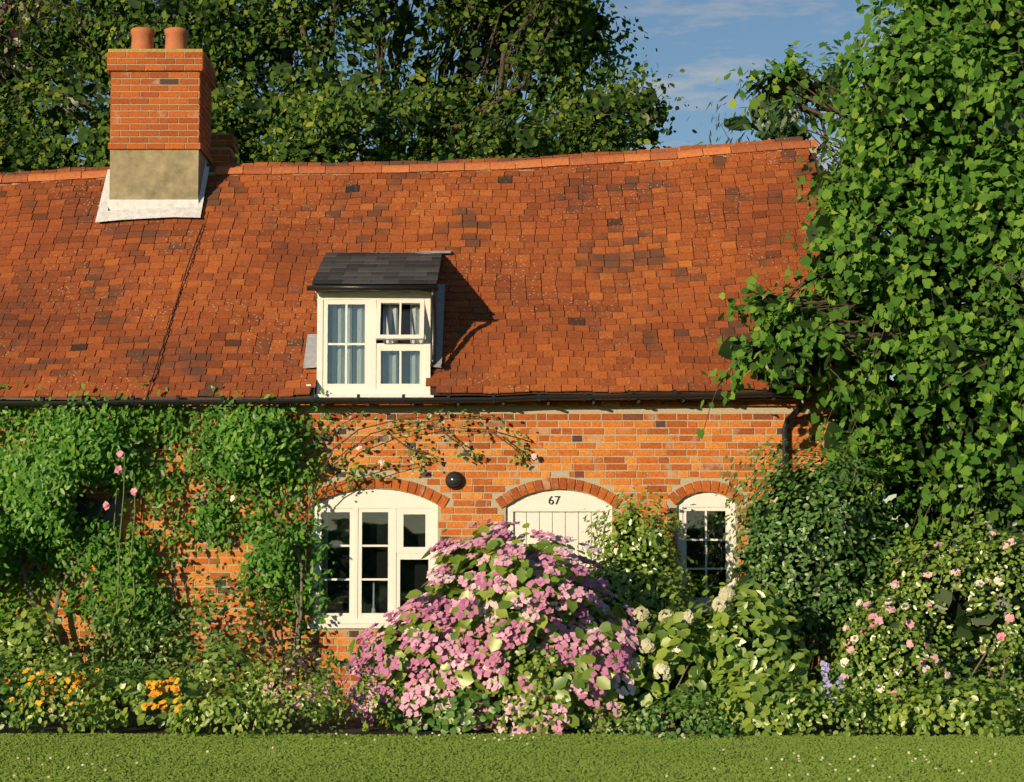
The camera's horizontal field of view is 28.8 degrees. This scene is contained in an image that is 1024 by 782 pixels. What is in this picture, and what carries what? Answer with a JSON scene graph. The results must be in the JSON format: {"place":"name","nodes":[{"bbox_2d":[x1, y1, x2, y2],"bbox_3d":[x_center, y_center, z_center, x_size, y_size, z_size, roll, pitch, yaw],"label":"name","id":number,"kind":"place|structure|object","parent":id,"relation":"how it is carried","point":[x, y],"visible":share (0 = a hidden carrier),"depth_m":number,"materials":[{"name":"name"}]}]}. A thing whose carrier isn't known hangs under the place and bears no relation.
{"place":"outdoors","nodes":[
{"label":"outdoors","id":0,"kind":"place"},
{"bbox_2d":[75,498,121,528],"bbox_3d":[-4.347,1.293,20.948,0.486,0.324,0.030,0,-5,0],"label":"window","id":1,"kind":"structure","parent":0,"point":[84,508],"depth_m":20.94,"materials":[{"name":"black glass"}]},
{"bbox_2d":[321,304,423,612],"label":"window curtains","id":2,"kind":"object","parent":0,"point":[336,353],"depth_m":21.20,"materials":[{"name":"white fabric"}]},
{"bbox_2d":[311,252,441,285],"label":"dormer roof","id":3,"kind":"structure","parent":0,"point":[375,269],"depth_m":21.67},
{"bbox_2d":[0,0,848,201],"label":"shade tree","id":4,"kind":"object","parent":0,"point":[505,147],"visible":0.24,"depth_m":35.37,"materials":[{"name":"green plant"}]},
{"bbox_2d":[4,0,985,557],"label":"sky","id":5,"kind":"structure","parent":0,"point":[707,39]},
{"bbox_2d":[0,732,1023,781],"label":"lawn grass","id":6,"kind":"structure","parent":0,"point":[466,757],"depth_m":15.12,"materials":[{"name":"green plant"}]},
{"bbox_2d":[0,703,1023,735],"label":"bed soil","id":7,"kind":"structure","parent":0,"point":[353,726],"depth_m":17.79,"materials":[{"name":"brown soil"}]},
{"bbox_2d":[102,450,140,681],"bbox_3d":[-3.968,1.825,20.207,0.385,2.453,0.293,-2,-5,24],"label":"hollyhock","id":8,"kind":"object","parent":7,"relation":"on","point":[119,611],"depth_m":20.22,"materials":[{"name":"plant"}]},
{"bbox_2d":[0,376,371,703],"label":"climbing plant","id":9,"kind":"object","parent":7,"relation":"on","point":[32,496],"depth_m":20.70,"materials":[{"name":"green plant"}]},
{"bbox_2d":[278,410,530,703],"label":"climbing plant stems","id":10,"kind":"object","parent":7,"relation":"on","point":[316,501],"visible":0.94,"depth_m":20.84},
{"bbox_2d":[112,452,838,727],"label":"green garden stems","id":11,"kind":"object","parent":7,"relation":"on","point":[126,604],"visible":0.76,"depth_m":20.25,"materials":[{"name":"green plant"}]},
{"bbox_2d":[0,596,1023,737],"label":"low plants","id":12,"kind":"object","parent":7,"relation":"on","point":[762,695],"visible":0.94,"depth_m":17.15,"materials":[{"name":"green plant"}]},
{"bbox_2d":[3,667,181,712],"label":"orange flowers","id":13,"kind":"object","parent":12,"relation":"on","point":[159,689],"visible":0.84,"depth_m":17.12,"materials":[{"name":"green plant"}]},
{"bbox_2d":[264,645,321,698],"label":"plant leaves","id":14,"kind":"object","parent":12,"relation":"on","point":[303,663],"visible":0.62,"depth_m":18.16,"materials":[{"name":"green plant"}]},
{"bbox_2d":[262,682,329,710],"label":"pink flowers","id":15,"kind":"object","parent":12,"relation":"on","point":[296,705],"visible":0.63,"depth_m":17.13,"materials":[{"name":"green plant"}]},
{"bbox_2d":[820,661,843,705],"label":"blue border flowers","id":16,"kind":"object","parent":12,"relation":"on","point":[826,669],"visible":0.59,"depth_m":17.82,"materials":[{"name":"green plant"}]},
{"bbox_2d":[0,569,1023,738],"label":"low plants","id":17,"kind":"object","parent":7,"relation":"on","point":[451,715],"visible":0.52,"depth_m":17.99,"materials":[{"name":"green plant"}]},
{"bbox_2d":[389,466,1023,700],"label":"garden leaves","id":18,"kind":"object","parent":7,"relation":"on","point":[957,617],"visible":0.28,"depth_m":18.72,"materials":[{"name":"green plant"}]},
{"bbox_2d":[577,482,708,638],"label":"shrub leaves","id":19,"kind":"object","parent":18,"relation":"attached to","point":[675,582],"visible":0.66,"depth_m":19.88,"materials":[{"name":"green plant"}]},
{"bbox_2d":[666,575,821,713],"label":"laurel shrub leaves","id":20,"kind":"object","parent":18,"relation":"on","point":[767,622],"visible":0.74,"depth_m":17.86,"materials":[{"name":"green plant"}]},
{"bbox_2d":[715,422,933,657],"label":"big shrub round leaves","id":21,"kind":"object","parent":18,"relation":"on","point":[796,592],"visible":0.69,"depth_m":19.07,"materials":[{"name":"green plant"}]},
{"bbox_2d":[824,502,1023,710],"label":"rose shrub","id":22,"kind":"object","parent":18,"relation":"attached to","point":[1010,639],"depth_m":18.10,"materials":[{"name":"green plant"}]},
{"bbox_2d":[849,374,1023,579],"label":"hedge leaves","id":23,"kind":"object","parent":18,"relation":"on","point":[1013,526],"visible":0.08,"depth_m":20.04,"materials":[{"name":"green plant"}]},
{"bbox_2d":[441,453,1023,727],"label":"garden shrub stems","id":24,"kind":"object","parent":7,"relation":"on","point":[815,663],"visible":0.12,"depth_m":18.60,"materials":[{"name":"plant"}]},
{"bbox_2d":[1,559,1023,763],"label":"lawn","id":25,"kind":"structure","parent":0,"point":[969,659],"depth_m":17.45,"materials":[{"name":"green plant"}]},
{"bbox_2d":[0,0,828,171],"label":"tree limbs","id":26,"kind":"object","parent":25,"relation":"on","point":[502,62],"visible":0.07,"depth_m":36.11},
{"bbox_2d":[0,0,156,130],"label":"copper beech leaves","id":27,"kind":"object","parent":26,"relation":"attached to","point":[11,34],"visible":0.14,"depth_m":43.68,"materials":[{"name":"green plant"}]},
{"bbox_2d":[0,0,707,173],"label":"trees","id":28,"kind":"object","parent":26,"relation":"attached to","point":[221,102],"visible":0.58,"depth_m":34.63,"materials":[{"name":"green plant"}]},
{"bbox_2d":[686,39,868,172],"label":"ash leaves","id":29,"kind":"object","parent":26,"relation":"attached to","point":[782,123],"visible":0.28,"depth_m":32.65,"materials":[{"name":"green plant"}]},
{"bbox_2d":[0,401,846,702],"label":"mortar wall","id":30,"kind":"structure","parent":25,"relation":"on","point":[536,411],"depth_m":21.00,"materials":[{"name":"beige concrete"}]},
{"bbox_2d":[138,224,203,567],"bbox_3d":[-3.758,-0.043,21.847,0.135,3.949,2.109,-1,-5,7],"label":"aerial cable","id":31,"kind":"object","parent":30,"relation":"attached to","point":[159,357],"visible":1,"depth_m":21.42,"materials":[{"name":"grey plastic"}]},
{"bbox_2d":[230,403,536,542],"bbox_3d":[-1.337,0.838,20.824,3.194,1.509,0.275,0,-5,0],"label":"climbing rose","id":32,"kind":"object","parent":30,"relation":"attached to","point":[424,457],"depth_m":20.90,"materials":[{"name":"green plant"}]},
{"bbox_2d":[0,388,818,515],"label":"gutter downpipe","id":33,"kind":"object","parent":30,"relation":"attached to","point":[763,395],"visible":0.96,"depth_m":20.73,"materials":[{"name":"black metal"}]},
{"bbox_2d":[19,145,856,396],"bbox_3d":[-2.330,-1.308,23.778,11.920,3.314,5.600,0,-5,0],"label":"roof underlay","id":34,"kind":"object","parent":30,"relation":"attached to","point":[812,157],"visible":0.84,"depth_m":20.91,"materials":[{"name":"brown"}]},
{"bbox_2d":[109,149,209,199],"bbox_3d":[-4.193,-2.112,23.742,1.037,1.374,0.900,0,-5,0],"label":"chimney base","id":35,"kind":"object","parent":34,"relation":"on","point":[156,174],"depth_m":23.32,"materials":[{"name":"beige concrete"}]},
{"bbox_2d":[95,161,209,221],"bbox_3d":[-4.225,-2.382,23.493,1.220,0.914,0.739,0,-5,0],"label":"chimney flashing","id":36,"kind":"object","parent":35,"relation":"attached to","point":[129,209],"visible":0.93,"depth_m":23.29,"materials":[{"name":"grey metal"}]},
{"bbox_2d":[107,52,214,163],"bbox_3d":[-4.193,-3.372,23.842,1.115,1.152,0.978,0,-5,0],"label":"chimney mortar","id":37,"kind":"object","parent":35,"relation":"on","point":[184,70],"visible":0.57,"depth_m":23.39,"materials":[{"name":"beige concrete"}]},
{"bbox_2d":[107,52,215,164],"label":"chimney bricks","id":38,"kind":"object","parent":35,"relation":"on","point":[204,100],"visible":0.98,"depth_m":23.38,"materials":[{"name":"orange brick"}]},
{"bbox_2d":[108,49,214,69],"bbox_3d":[-4.193,-3.965,23.889,1.107,0.039,0.970,0,-5,0],"label":"chimney cap","id":39,"kind":"object","parent":38,"relation":"on","point":[155,50],"visible":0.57,"depth_m":23.41,"materials":[{"name":"beige concrete"}]},
{"bbox_2d":[131,27,187,48],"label":"chimney pots","id":40,"kind":"object","parent":39,"relation":"on","point":[143,37],"visible":0.68,"depth_m":23.80,"materials":[{"name":"orange ceramic"}]},
{"bbox_2d":[211,134,236,163],"bbox_3d":[-3.643,-2.405,25.044,0.298,1.565,0.508,0,-5,0],"label":"joint","id":41,"kind":"object","parent":34,"relation":"on","point":[231,148],"visible":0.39,"depth_m":24.87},
{"bbox_2d":[210,134,237,169],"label":"chimney bricks","id":42,"kind":"object","parent":34,"relation":"on","point":[234,143],"visible":0.2,"depth_m":24.85,"materials":[{"name":"brown brick"}]},
{"bbox_2d":[303,251,450,367],"bbox_3d":[-1.454,-0.881,21.874,1.520,1.542,1.470,0,-5,0],"label":"dormer flashing","id":43,"kind":"object","parent":34,"relation":"on","point":[310,359],"visible":0.45,"depth_m":21.46,"materials":[{"name":"grey metal"}]},
{"bbox_2d":[0,137,850,397],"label":"roof tiles","id":44,"kind":"object","parent":34,"relation":"on","point":[101,299],"visible":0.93,"depth_m":22.43,"materials":[{"name":"orange tile"}]},
{"bbox_2d":[12,146,816,184],"bbox_3d":[-2.330,-2.635,23.884,11.942,0.583,0.200,0,-5,0],"label":"roof ridge bedding","id":45,"kind":"object","parent":44,"relation":"on","point":[810,151],"visible":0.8,"depth_m":23.79,"materials":[{"name":"brown concrete"}]},
{"bbox_2d":[0,140,816,182],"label":"roof ridge tiles","id":46,"kind":"object","parent":45,"relation":"on","point":[520,164],"visible":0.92,"depth_m":23.78,"materials":[{"name":"orange tile"}]},
{"bbox_2d":[445,471,463,489],"bbox_3d":[-0.605,0.941,20.940,0.196,0.196,0.103,0,-5,0],"label":"anchor plate","id":47,"kind":"object","parent":30,"relation":"attached to","point":[454,480],"depth_m":20.93,"materials":[{"name":"black metal"}]},
{"bbox_2d":[306,291,735,695],"bbox_3d":[0.111,1.088,20.960,4.547,4.353,0.560,0,-5,0],"label":"white joinery","id":48,"kind":"object","parent":30,"relation":"attached to","point":[570,513],"visible":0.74,"depth_m":21.01,"materials":[{"name":"white wood"}]},
{"bbox_2d":[307,285,437,364],"bbox_3d":[-1.464,-0.694,20.951,1.379,0.837,0.220,0,-5,0],"label":"dormer gutter pipe","id":49,"kind":"object","parent":48,"relation":"attached to","point":[432,290],"visible":1,"depth_m":20.89,"materials":[{"name":"black metal"}]},
{"bbox_2d":[548,496,559,504],"bbox_3d":[0.446,1.152,21.007,0.123,0.091,0.008,0,-5,0],"label":"house number","id":50,"kind":"object","parent":48,"relation":"attached to","point":[552,500],"visible":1,"depth_m":21.00,"materials":[{"name":"black metal"}]},
{"bbox_2d":[328,304,725,612],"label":"windows and door","id":51,"kind":"structure","parent":30,"relation":"attached to","point":[413,574],"depth_m":21.19,"materials":[{"name":"clear glass"}]},
{"bbox_2d":[327,602,342,612],"bbox_3d":[-1.896,2.322,21.142,0.210,0.170,0.120,0,-5,0],"label":"interior box","id":52,"kind":"object","parent":51,"relation":"attached to","point":[334,607],"visible":0.64,"depth_m":21.09,"materials":[{"name":"brown wood"}]},
{"bbox_2d":[371,582,375,612],"bbox_3d":[-1.465,2.213,21.091,0.065,0.380,0.065,2,-5,-22],"label":"candlestick","id":53,"kind":"object","parent":51,"relation":"in","point":[373,610],"visible":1,"depth_m":21.08,"materials":[{"name":"grey metal"}]},
{"bbox_2d":[13,732,996,781],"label":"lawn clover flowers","id":54,"kind":"object","parent":25,"relation":"on","point":[714,768],"visible":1,"depth_m":14.74,"materials":[{"name":"white plant"}]},
{"bbox_2d":[341,519,735,734],"bbox_3d":[0.230,2.144,18.021,3.560,1.999,2.116,0,-5,0],"label":"hydrangea shrub","id":55,"kind":"object","parent":25,"relation":"on","point":[508,636],"depth_m":17.51,"materials":[{"name":"pink plant"}]},
{"bbox_2d":[787,391,833,396],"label":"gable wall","id":56,"kind":"structure","parent":0,"point":[813,394],"depth_m":23.25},
{"bbox_2d":[696,0,1023,567],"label":"lime tree","id":57,"kind":"object","parent":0,"point":[955,36],"depth_m":19.96,"materials":[{"name":"green plant"}]}
]}

